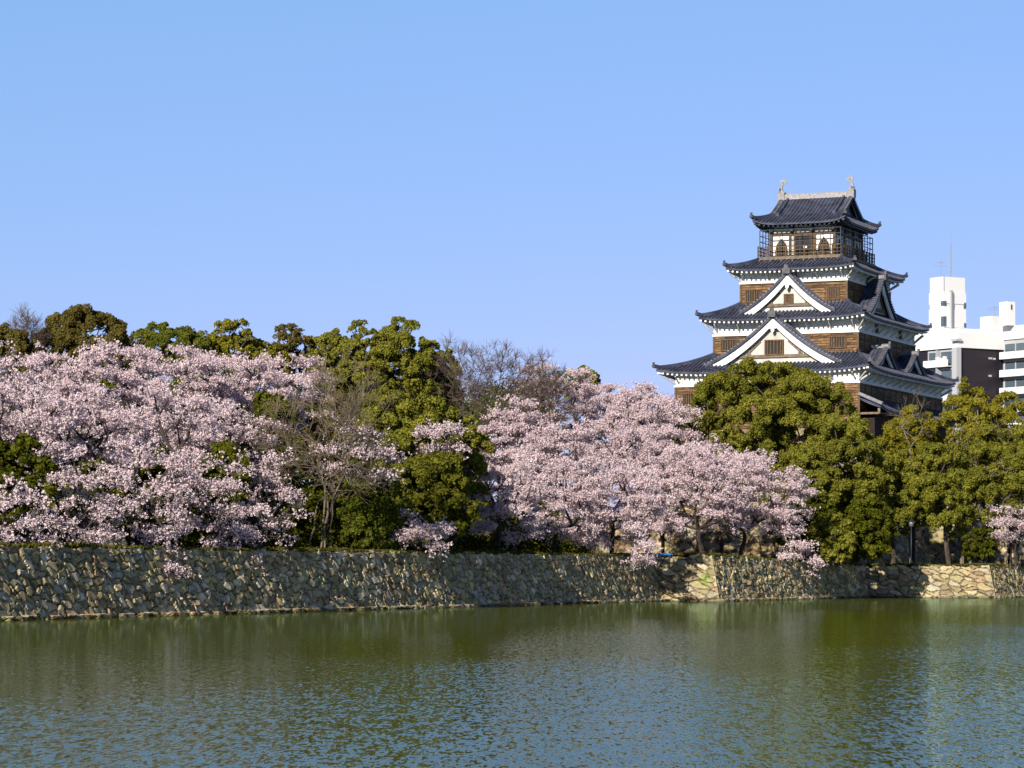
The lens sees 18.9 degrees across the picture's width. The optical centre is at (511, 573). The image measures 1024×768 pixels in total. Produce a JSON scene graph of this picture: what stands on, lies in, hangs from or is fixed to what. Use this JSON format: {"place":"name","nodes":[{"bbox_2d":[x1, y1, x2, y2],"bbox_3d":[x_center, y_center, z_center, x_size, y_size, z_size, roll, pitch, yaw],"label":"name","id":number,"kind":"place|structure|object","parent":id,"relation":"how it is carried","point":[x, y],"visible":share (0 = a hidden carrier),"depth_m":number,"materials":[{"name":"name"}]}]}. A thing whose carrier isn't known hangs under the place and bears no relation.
{"place":"outdoors","nodes":[
{"label":"outdoors","id":0,"kind":"place"},
{"bbox_2d":[0,597,1023,767],"bbox_3d":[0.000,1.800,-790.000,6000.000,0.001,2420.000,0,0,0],"label":"water","id":1,"kind":"structure","parent":0,"point":[879,683],"depth_m":48.48,"materials":[{"name":"green liquid"}]},
{"bbox_2d":[0,544,1023,620],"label":"stone wall","id":2,"kind":"structure","parent":1,"relation":"in","point":[52,582],"depth_m":156.12,"materials":[{"name":"grey stone"}]},
{"bbox_2d":[0,541,1023,565],"label":"grass","id":3,"kind":"structure","parent":0,"point":[82,545],"depth_m":156.21,"materials":[{"name":"green plant"}]},
{"bbox_2d":[0,0,1023,513],"label":"sky","id":4,"kind":"structure","parent":0,"point":[578,179],"materials":[{"name":"blue"}]},
{"label":"ground","id":5,"kind":"structure","parent":0,"visible":0},
{"bbox_2d":[0,322,45,383],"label":"evergreen tree","id":6,"kind":"object","parent":5,"relation":"on","point":[24,345],"visible":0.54,"depth_m":203.94,"materials":[{"name":"green plant"}]},
{"bbox_2d":[3,302,53,353],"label":"bare tree","id":7,"kind":"object","parent":5,"relation":"on","point":[26,327],"visible":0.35,"depth_m":211.75,"materials":[{"name":"brown plant"}]},
{"bbox_2d":[0,340,59,446],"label":"cherry tree","id":8,"kind":"object","parent":5,"relation":"on","point":[17,381],"visible":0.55,"depth_m":151.28,"materials":[{"name":"pink plant"}]},
{"bbox_2d":[0,340,121,460],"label":"cherry tree","id":9,"kind":"object","parent":5,"relation":"on","point":[66,371],"visible":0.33,"depth_m":161.24,"materials":[{"name":"pink plant"}]},
{"bbox_2d":[32,303,133,383],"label":"evergreen tree","id":10,"kind":"object","parent":5,"relation":"on","point":[75,323],"visible":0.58,"depth_m":213.34,"materials":[{"name":"green plant"}]},
{"bbox_2d":[52,336,173,481],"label":"cherry tree","id":11,"kind":"object","parent":5,"relation":"on","point":[126,391],"visible":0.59,"depth_m":165.94,"materials":[{"name":"pink plant"}]},
{"bbox_2d":[122,321,222,380],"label":"evergreen tree","id":12,"kind":"object","parent":5,"relation":"on","point":[187,335],"visible":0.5,"depth_m":218.87,"materials":[{"name":"green plant"}]},
{"bbox_2d":[115,342,238,460],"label":"cherry tree","id":13,"kind":"object","parent":5,"relation":"on","point":[186,367],"visible":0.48,"depth_m":175.64,"materials":[{"name":"pink plant"}]},
{"bbox_2d":[176,330,235,380],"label":"evergreen tree","id":14,"kind":"object","parent":5,"relation":"on","point":[201,333],"visible":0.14,"depth_m":222.55,"materials":[{"name":"green plant"}]},
{"bbox_2d":[210,318,256,380],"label":"evergreen tree","id":15,"kind":"object","parent":5,"relation":"on","point":[225,341],"visible":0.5,"depth_m":221.41,"materials":[{"name":"green plant"}]},
{"bbox_2d":[177,347,295,489],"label":"cherry tree","id":16,"kind":"object","parent":5,"relation":"on","point":[247,377],"visible":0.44,"depth_m":180.54,"materials":[{"name":"pink plant"}]},
{"bbox_2d":[232,338,292,390],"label":"evergreen tree","id":17,"kind":"object","parent":5,"relation":"on","point":[259,345],"visible":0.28,"depth_m":223.26,"materials":[{"name":"green plant"}]},
{"bbox_2d":[0,369,567,503],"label":"woodland","id":18,"kind":"object","parent":5,"relation":"on","point":[307,483],"visible":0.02,"depth_m":217.38,"materials":[{"name":"green plant"}]},
{"bbox_2d":[244,352,337,487],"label":"cherry tree","id":19,"kind":"object","parent":5,"relation":"on","point":[293,380],"visible":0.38,"depth_m":185.33,"materials":[{"name":"pink plant"}]},
{"bbox_2d":[270,323,316,390],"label":"evergreen tree","id":20,"kind":"object","parent":5,"relation":"on","point":[290,345],"visible":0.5,"depth_m":225.34,"materials":[{"name":"green plant"}]},
{"bbox_2d":[306,327,364,486],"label":"evergreen tree","id":21,"kind":"object","parent":5,"relation":"on","point":[332,341],"visible":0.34,"depth_m":224.87,"materials":[{"name":"green plant"}]},
{"bbox_2d":[338,319,388,392],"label":"evergreen tree","id":22,"kind":"object","parent":5,"relation":"on","point":[358,353],"visible":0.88,"depth_m":220.32,"materials":[{"name":"green plant"}]},
{"bbox_2d":[364,316,442,401],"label":"evergreen tree","id":23,"kind":"object","parent":5,"relation":"on","point":[408,360],"visible":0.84,"depth_m":220.84,"materials":[{"name":"green plant"}]},
{"bbox_2d":[412,340,465,502],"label":"evergreen tree","id":24,"kind":"object","parent":5,"relation":"on","point":[434,343],"visible":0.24,"depth_m":225.13,"materials":[{"name":"green plant"}]},
{"bbox_2d":[420,330,498,422],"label":"bare tree","id":25,"kind":"object","parent":5,"relation":"on","point":[443,361],"visible":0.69,"depth_m":221.57,"materials":[{"name":"brown plant"}]},
{"bbox_2d":[500,346,577,468],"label":"bare tree","id":26,"kind":"object","parent":5,"relation":"on","point":[551,382],"visible":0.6,"depth_m":225.72,"materials":[{"name":"brown plant"}]},
{"bbox_2d":[506,359,604,497],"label":"cherry tree","id":27,"kind":"object","parent":5,"relation":"on","point":[586,410],"visible":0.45,"depth_m":230.02,"materials":[{"name":"pink plant"}]},
{"bbox_2d":[564,365,600,494],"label":"cherry tree","id":28,"kind":"object","parent":5,"relation":"on","point":[597,381],"visible":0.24,"depth_m":245.64,"materials":[{"name":"pink plant"}]},
{"bbox_2d":[561,382,655,475],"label":"cherry tree","id":29,"kind":"object","parent":5,"relation":"on","point":[609,387],"visible":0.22,"depth_m":234.12,"materials":[{"name":"pink plant"}]},
{"bbox_2d":[610,379,685,477],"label":"cherry tree","id":30,"kind":"object","parent":5,"relation":"on","point":[648,387],"visible":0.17,"depth_m":238.70,"materials":[{"name":"pink plant"}]},
{"bbox_2d":[674,356,877,506],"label":"camphor tree","id":31,"kind":"object","parent":5,"relation":"on","point":[783,405],"visible":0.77,"depth_m":233.14,"materials":[{"name":"green plant"}]},
{"bbox_2d":[643,175,982,520],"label":"castle keep","id":32,"kind":"structure","parent":5,"relation":"on","point":[815,292],"depth_m":262.76,"materials":[{"name":"white plaster"},{"name":"tile"},{"name":"brown timber"}]},
{"bbox_2d":[682,393,692,405],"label":"window","id":33,"kind":"structure","parent":32,"relation":"in","point":[686,397],"depth_m":260.27,"materials":[{"name":"brown wood"}]},
{"bbox_2d":[720,339,737,350],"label":"window","id":34,"kind":"structure","parent":32,"relation":"in","point":[725,344],"depth_m":263.40,"materials":[{"name":"brown wood"}]},
{"bbox_2d":[745,289,761,302],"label":"window","id":35,"kind":"structure","parent":32,"relation":"in","point":[751,295],"depth_m":264.82,"materials":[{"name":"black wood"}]},
{"bbox_2d":[826,286,839,299],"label":"window","id":36,"kind":"structure","parent":32,"relation":"in","point":[833,292],"depth_m":262.06,"materials":[{"name":"brown wood"}]},
{"bbox_2d":[829,335,846,347],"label":"window","id":37,"kind":"structure","parent":32,"relation":"in","point":[840,341],"depth_m":259.51,"materials":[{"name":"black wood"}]},
{"bbox_2d":[915,277,1023,517],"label":"apartment block","id":38,"kind":"structure","parent":5,"relation":"on","point":[988,356],"depth_m":523.69,"materials":[{"name":"white painted concrete"},{"name":"dark brown tile"},{"name":"glass"}]},
{"bbox_2d":[928,350,951,364],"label":"window","id":39,"kind":"structure","parent":38,"relation":"in","point":[932,354],"depth_m":522.95,"materials":[{"name":"blue glass"}]},
{"bbox_2d":[928,368,951,377],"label":"window","id":40,"kind":"structure","parent":38,"relation":"in","point":[947,372],"depth_m":522.37,"materials":[{"name":"blue glass"}]},
{"bbox_2d":[1004,341,1023,351],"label":"window","id":41,"kind":"structure","parent":38,"relation":"in","point":[1009,346],"depth_m":523.33,"materials":[{"name":"white glass"}]},
{"bbox_2d":[1004,359,1023,369],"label":"window","id":42,"kind":"structure","parent":38,"relation":"in","point":[1019,363],"depth_m":523.33,"materials":[{"name":"blue glass"}]},
{"bbox_2d":[1004,377,1023,387],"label":"window","id":43,"kind":"structure","parent":38,"relation":"in","point":[1018,381],"depth_m":523.33,"materials":[{"name":"blue glass"}]},
{"bbox_3d":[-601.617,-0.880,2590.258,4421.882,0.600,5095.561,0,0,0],"label":"ground","id":44,"kind":"structure","parent":0,"visible":0},
{"bbox_2d":[0,431,61,540],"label":"evergreen tree","id":45,"kind":"object","parent":44,"relation":"on","point":[21,447],"visible":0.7,"depth_m":127.20,"materials":[{"name":"green plant"}]},
{"bbox_2d":[0,472,80,551],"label":"cherry tree","id":46,"kind":"object","parent":44,"relation":"on","point":[31,518],"visible":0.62,"depth_m":122.11,"materials":[{"name":"pink plant"}]},
{"bbox_2d":[0,377,92,467],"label":"cherry tree","id":47,"kind":"object","parent":44,"relation":"on","point":[57,424],"visible":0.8,"depth_m":136.55,"materials":[{"name":"pink plant"}]},
{"bbox_2d":[15,441,148,555],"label":"cherry tree","id":48,"kind":"object","parent":44,"relation":"on","point":[71,475],"visible":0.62,"depth_m":128.25,"materials":[{"name":"pink plant"}]},
{"bbox_2d":[27,376,152,470],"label":"cherry tree","id":49,"kind":"object","parent":44,"relation":"on","point":[100,401],"visible":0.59,"depth_m":141.33,"materials":[{"name":"pink plant"}]},
{"bbox_2d":[60,457,126,533],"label":"evergreen tree","id":50,"kind":"object","parent":44,"relation":"on","point":[102,489],"visible":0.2,"depth_m":136.99,"materials":[{"name":"green plant"}]},
{"bbox_2d":[91,532,113,548],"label":"boulder","id":51,"kind":"object","parent":44,"relation":"on","point":[110,542],"visible":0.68,"depth_m":127.85,"materials":[{"name":"stone"}]},
{"bbox_2d":[111,535,127,544],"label":"boulder","id":52,"kind":"object","parent":44,"relation":"on","point":[121,541],"visible":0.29,"depth_m":129.94,"materials":[{"name":"stone"}]},
{"bbox_2d":[73,434,219,579],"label":"cherry tree","id":53,"kind":"object","parent":44,"relation":"on","point":[146,461],"visible":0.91,"depth_m":133.66,"materials":[{"name":"pink plant"}]},
{"bbox_2d":[113,446,197,524],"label":"evergreen tree","id":54,"kind":"object","parent":44,"relation":"on","point":[153,472],"visible":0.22,"depth_m":142.02,"materials":[{"name":"green plant"}]},
{"bbox_2d":[96,386,227,470],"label":"cherry tree","id":55,"kind":"object","parent":44,"relation":"on","point":[206,429],"visible":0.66,"depth_m":148.67,"materials":[{"name":"pink plant"}]},
{"bbox_2d":[154,446,275,575],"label":"cherry tree","id":56,"kind":"object","parent":44,"relation":"on","point":[225,527],"visible":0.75,"depth_m":140.81,"materials":[{"name":"pink plant"}]},
{"bbox_2d":[195,440,252,542],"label":"evergreen tree","id":57,"kind":"object","parent":44,"relation":"on","point":[231,452],"visible":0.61,"depth_m":147.16,"materials":[{"name":"green plant"}]},
{"bbox_2d":[166,397,286,539],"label":"cherry tree","id":58,"kind":"object","parent":44,"relation":"on","point":[239,433],"visible":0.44,"depth_m":154.81,"materials":[{"name":"pink plant"}]},
{"bbox_2d":[218,446,314,546],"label":"cherry tree","id":59,"kind":"object","parent":44,"relation":"on","point":[286,494],"visible":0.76,"depth_m":148.84,"materials":[{"name":"pink plant"}]},
{"bbox_2d":[241,391,306,546],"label":"evergreen tree","id":60,"kind":"object","parent":44,"relation":"on","point":[258,396],"visible":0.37,"depth_m":157.54,"materials":[{"name":"green plant"}]},
{"bbox_2d":[245,390,325,546],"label":"bare tree","id":61,"kind":"object","parent":44,"relation":"on","point":[278,437],"visible":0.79,"depth_m":153.32,"materials":[{"name":"brown plant"}]},
{"bbox_2d":[1,470,592,552],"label":"undergrowth","id":62,"kind":"object","parent":44,"relation":"on","point":[467,541],"visible":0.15,"depth_m":158.64,"materials":[{"name":"green plant"}]},
{"bbox_2d":[282,487,345,535],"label":"evergreen shrub","id":63,"kind":"object","parent":44,"relation":"on","point":[313,498],"visible":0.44,"depth_m":166.57,"materials":[{"name":"green plant"}]},
{"bbox_2d":[301,388,359,493],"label":"evergreen tree","id":64,"kind":"object","parent":44,"relation":"on","point":[331,432],"visible":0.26,"depth_m":185.33,"materials":[{"name":"green plant"}]},
{"bbox_2d":[278,345,409,547],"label":"bare tree","id":65,"kind":"object","parent":44,"relation":"on","point":[343,421],"visible":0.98,"depth_m":152.12,"materials":[{"name":"brown plant"}]},
{"bbox_2d":[304,411,409,547],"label":"cherry tree","id":66,"kind":"object","parent":44,"relation":"on","point":[390,456],"visible":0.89,"depth_m":152.50,"materials":[{"name":"pink plant"}]},
{"bbox_2d":[336,462,414,549],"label":"evergreen shrub","id":67,"kind":"object","parent":44,"relation":"on","point":[372,524],"visible":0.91,"depth_m":157.94,"materials":[{"name":"green plant"}]},
{"bbox_2d":[333,413,420,549],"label":"evergreen tree","id":68,"kind":"object","parent":44,"relation":"on","point":[414,486],"visible":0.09,"depth_m":171.17,"materials":[{"name":"green plant"}]},
{"bbox_2d":[345,378,467,489],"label":"evergreen tree","id":69,"kind":"object","parent":44,"relation":"on","point":[410,413],"visible":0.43,"depth_m":170.44,"materials":[{"name":"green plant"}]},
{"bbox_2d":[386,507,456,561],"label":"cherry tree","id":70,"kind":"object","parent":44,"relation":"on","point":[420,532],"visible":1,"depth_m":158.10,"materials":[{"name":"pink plant"}]},
{"bbox_2d":[383,450,480,550],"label":"evergreen tree","id":71,"kind":"object","parent":44,"relation":"on","point":[452,501],"visible":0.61,"depth_m":165.17,"materials":[{"name":"green plant"}]},
{"bbox_2d":[411,418,471,541],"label":"cherry tree","id":72,"kind":"object","parent":44,"relation":"on","point":[430,431],"visible":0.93,"depth_m":167.60,"materials":[{"name":"pink plant"}]},
{"bbox_2d":[417,406,494,550],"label":"evergreen tree","id":73,"kind":"object","parent":44,"relation":"on","point":[474,461],"visible":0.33,"depth_m":179.44,"materials":[{"name":"green plant"}]},
{"bbox_2d":[452,493,504,533],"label":"evergreen shrub","id":74,"kind":"object","parent":44,"relation":"on","point":[476,516],"visible":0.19,"depth_m":189.43,"materials":[{"name":"green plant"}]},
{"bbox_2d":[448,338,549,502],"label":"bare tree","id":75,"kind":"object","parent":44,"relation":"on","point":[499,366],"visible":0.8,"depth_m":213.79,"materials":[{"name":"plant"}]},
{"bbox_2d":[463,451,556,550],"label":"cherry tree","id":76,"kind":"object","parent":44,"relation":"on","point":[526,485],"visible":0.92,"depth_m":180.31,"materials":[{"name":"pink plant"}]},
{"bbox_2d":[473,394,562,546],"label":"cherry tree","id":77,"kind":"object","parent":44,"relation":"on","point":[527,418],"visible":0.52,"depth_m":206.10,"materials":[{"name":"pink plant"}]},
{"bbox_2d":[510,500,561,551],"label":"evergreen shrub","id":78,"kind":"object","parent":44,"relation":"on","point":[554,514],"visible":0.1,"depth_m":200.94,"materials":[{"name":"green plant"}]},
{"bbox_2d":[71,486,1023,567],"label":"stone wall","id":79,"kind":"structure","parent":44,"relation":"on","point":[929,548],"depth_m":231.84,"materials":[{"name":"grey stone"}]},
{"bbox_2d":[505,421,617,550],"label":"cherry tree","id":80,"kind":"object","parent":44,"relation":"on","point":[573,440],"visible":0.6,"depth_m":202.66,"materials":[{"name":"pink plant"}]},
{"bbox_2d":[508,454,622,552],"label":"cherry tree","id":81,"kind":"object","parent":44,"relation":"on","point":[595,498],"visible":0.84,"depth_m":188.65,"materials":[{"name":"pink plant"}]},
{"bbox_2d":[560,414,666,552],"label":"cherry tree","id":82,"kind":"object","parent":44,"relation":"on","point":[624,436],"visible":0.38,"depth_m":213.52,"materials":[{"name":"pink plant"}]},
{"bbox_2d":[559,457,681,570],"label":"cherry tree","id":83,"kind":"object","parent":44,"relation":"on","point":[639,527],"visible":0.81,"depth_m":191.37,"materials":[{"name":"pink plant"}]},
{"bbox_2d":[589,386,677,552],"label":"cherry tree","id":84,"kind":"object","parent":44,"relation":"on","point":[640,414],"visible":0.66,"depth_m":228.07,"materials":[{"name":"pink plant"}]},
{"bbox_2d":[616,424,707,552],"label":"cherry tree","id":85,"kind":"object","parent":44,"relation":"on","point":[673,432],"visible":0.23,"depth_m":221.55,"materials":[{"name":"pink plant"}]},
{"bbox_2d":[633,394,704,542],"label":"cherry tree","id":86,"kind":"object","parent":44,"relation":"on","point":[678,418],"visible":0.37,"depth_m":230.54,"materials":[{"name":"pink plant"}]},
{"bbox_2d":[627,438,760,552],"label":"cherry tree","id":87,"kind":"object","parent":44,"relation":"on","point":[698,463],"visible":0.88,"depth_m":205.21,"materials":[{"name":"pink plant"}]},
{"bbox_2d":[673,433,776,553],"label":"cherry tree","id":88,"kind":"object","parent":44,"relation":"on","point":[724,454],"visible":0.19,"depth_m":215.79,"materials":[{"name":"pink plant"}]},
{"bbox_2d":[692,448,827,583],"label":"cherry tree","id":89,"kind":"object","parent":44,"relation":"on","point":[762,513],"visible":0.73,"depth_m":210.75,"materials":[{"name":"pink plant"}]},
{"bbox_2d":[757,443,840,533],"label":"camphor tree","id":90,"kind":"object","parent":44,"relation":"on","point":[797,456],"visible":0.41,"depth_m":225.98,"materials":[{"name":"green plant"}]},
{"bbox_2d":[773,484,837,559],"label":"evergreen shrub","id":91,"kind":"object","parent":44,"relation":"on","point":[824,511],"visible":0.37,"depth_m":220.01,"materials":[{"name":"green plant"}]},
{"bbox_2d":[805,513,856,565],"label":"evergreen shrub","id":92,"kind":"object","parent":44,"relation":"on","point":[836,538],"visible":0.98,"depth_m":215.25,"materials":[{"name":"green plant"}]},
{"bbox_2d":[803,413,895,561],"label":"camphor tree","id":93,"kind":"object","parent":44,"relation":"on","point":[848,488],"visible":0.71,"depth_m":227.43,"materials":[{"name":"green plant"}]},
{"bbox_2d":[834,496,899,566],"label":"evergreen shrub","id":94,"kind":"object","parent":44,"relation":"on","point":[877,545],"visible":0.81,"depth_m":219.10,"materials":[{"name":"green plant"}]},
{"bbox_2d":[860,449,931,563],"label":"camphor tree","id":95,"kind":"object","parent":44,"relation":"on","point":[899,499],"visible":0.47,"depth_m":230.52,"materials":[{"name":"green plant"}]},
{"bbox_2d":[887,385,930,566],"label":"bare tree","id":96,"kind":"object","parent":44,"relation":"on","point":[904,431],"visible":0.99,"depth_m":234.04,"materials":[{"name":"brown plant"}]},
{"bbox_2d":[875,403,947,566],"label":"camphor tree","id":97,"kind":"object","parent":44,"relation":"on","point":[893,439],"visible":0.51,"depth_m":237.15,"materials":[{"name":"green plant"}]},
{"bbox_2d":[902,441,980,563],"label":"camphor tree","id":98,"kind":"object","parent":44,"relation":"on","point":[937,495],"visible":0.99,"depth_m":229.86,"materials":[{"name":"green plant"}]},
{"bbox_2d":[938,376,992,566],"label":"camphor tree","id":99,"kind":"object","parent":44,"relation":"on","point":[959,413],"visible":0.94,"depth_m":233.28,"materials":[{"name":"green plant"}]},
{"bbox_2d":[961,527,998,562],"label":"evergreen shrub","id":100,"kind":"object","parent":44,"relation":"on","point":[981,545],"visible":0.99,"depth_m":228.49,"materials":[{"name":"green plant"}]},
{"bbox_2d":[941,417,1023,563],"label":"camphor tree","id":101,"kind":"object","parent":44,"relation":"on","point":[991,449],"visible":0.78,"depth_m":231.25,"materials":[{"name":"green plant"}]},
{"bbox_2d":[981,390,1023,563],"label":"camphor tree","id":102,"kind":"object","parent":44,"relation":"on","point":[1009,413],"visible":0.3,"depth_m":239.25,"materials":[{"name":"green plant"}]},
{"bbox_2d":[985,504,1023,565],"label":"cherry tree","id":103,"kind":"object","parent":44,"relation":"on","point":[1002,535],"visible":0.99,"depth_m":229.44,"materials":[{"name":"pink plant"}]},
{"bbox_2d":[990,497,1023,566],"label":"bare tree","id":104,"kind":"object","parent":44,"relation":"on","point":[1016,529],"visible":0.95,"depth_m":230.92,"materials":[{"name":"plant"}]},
{"bbox_2d":[993,424,1023,519],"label":"camphor tree","id":105,"kind":"object","parent":44,"relation":"on","point":[1017,429],"visible":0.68,"depth_m":232.24,"materials":[{"name":"green plant"}]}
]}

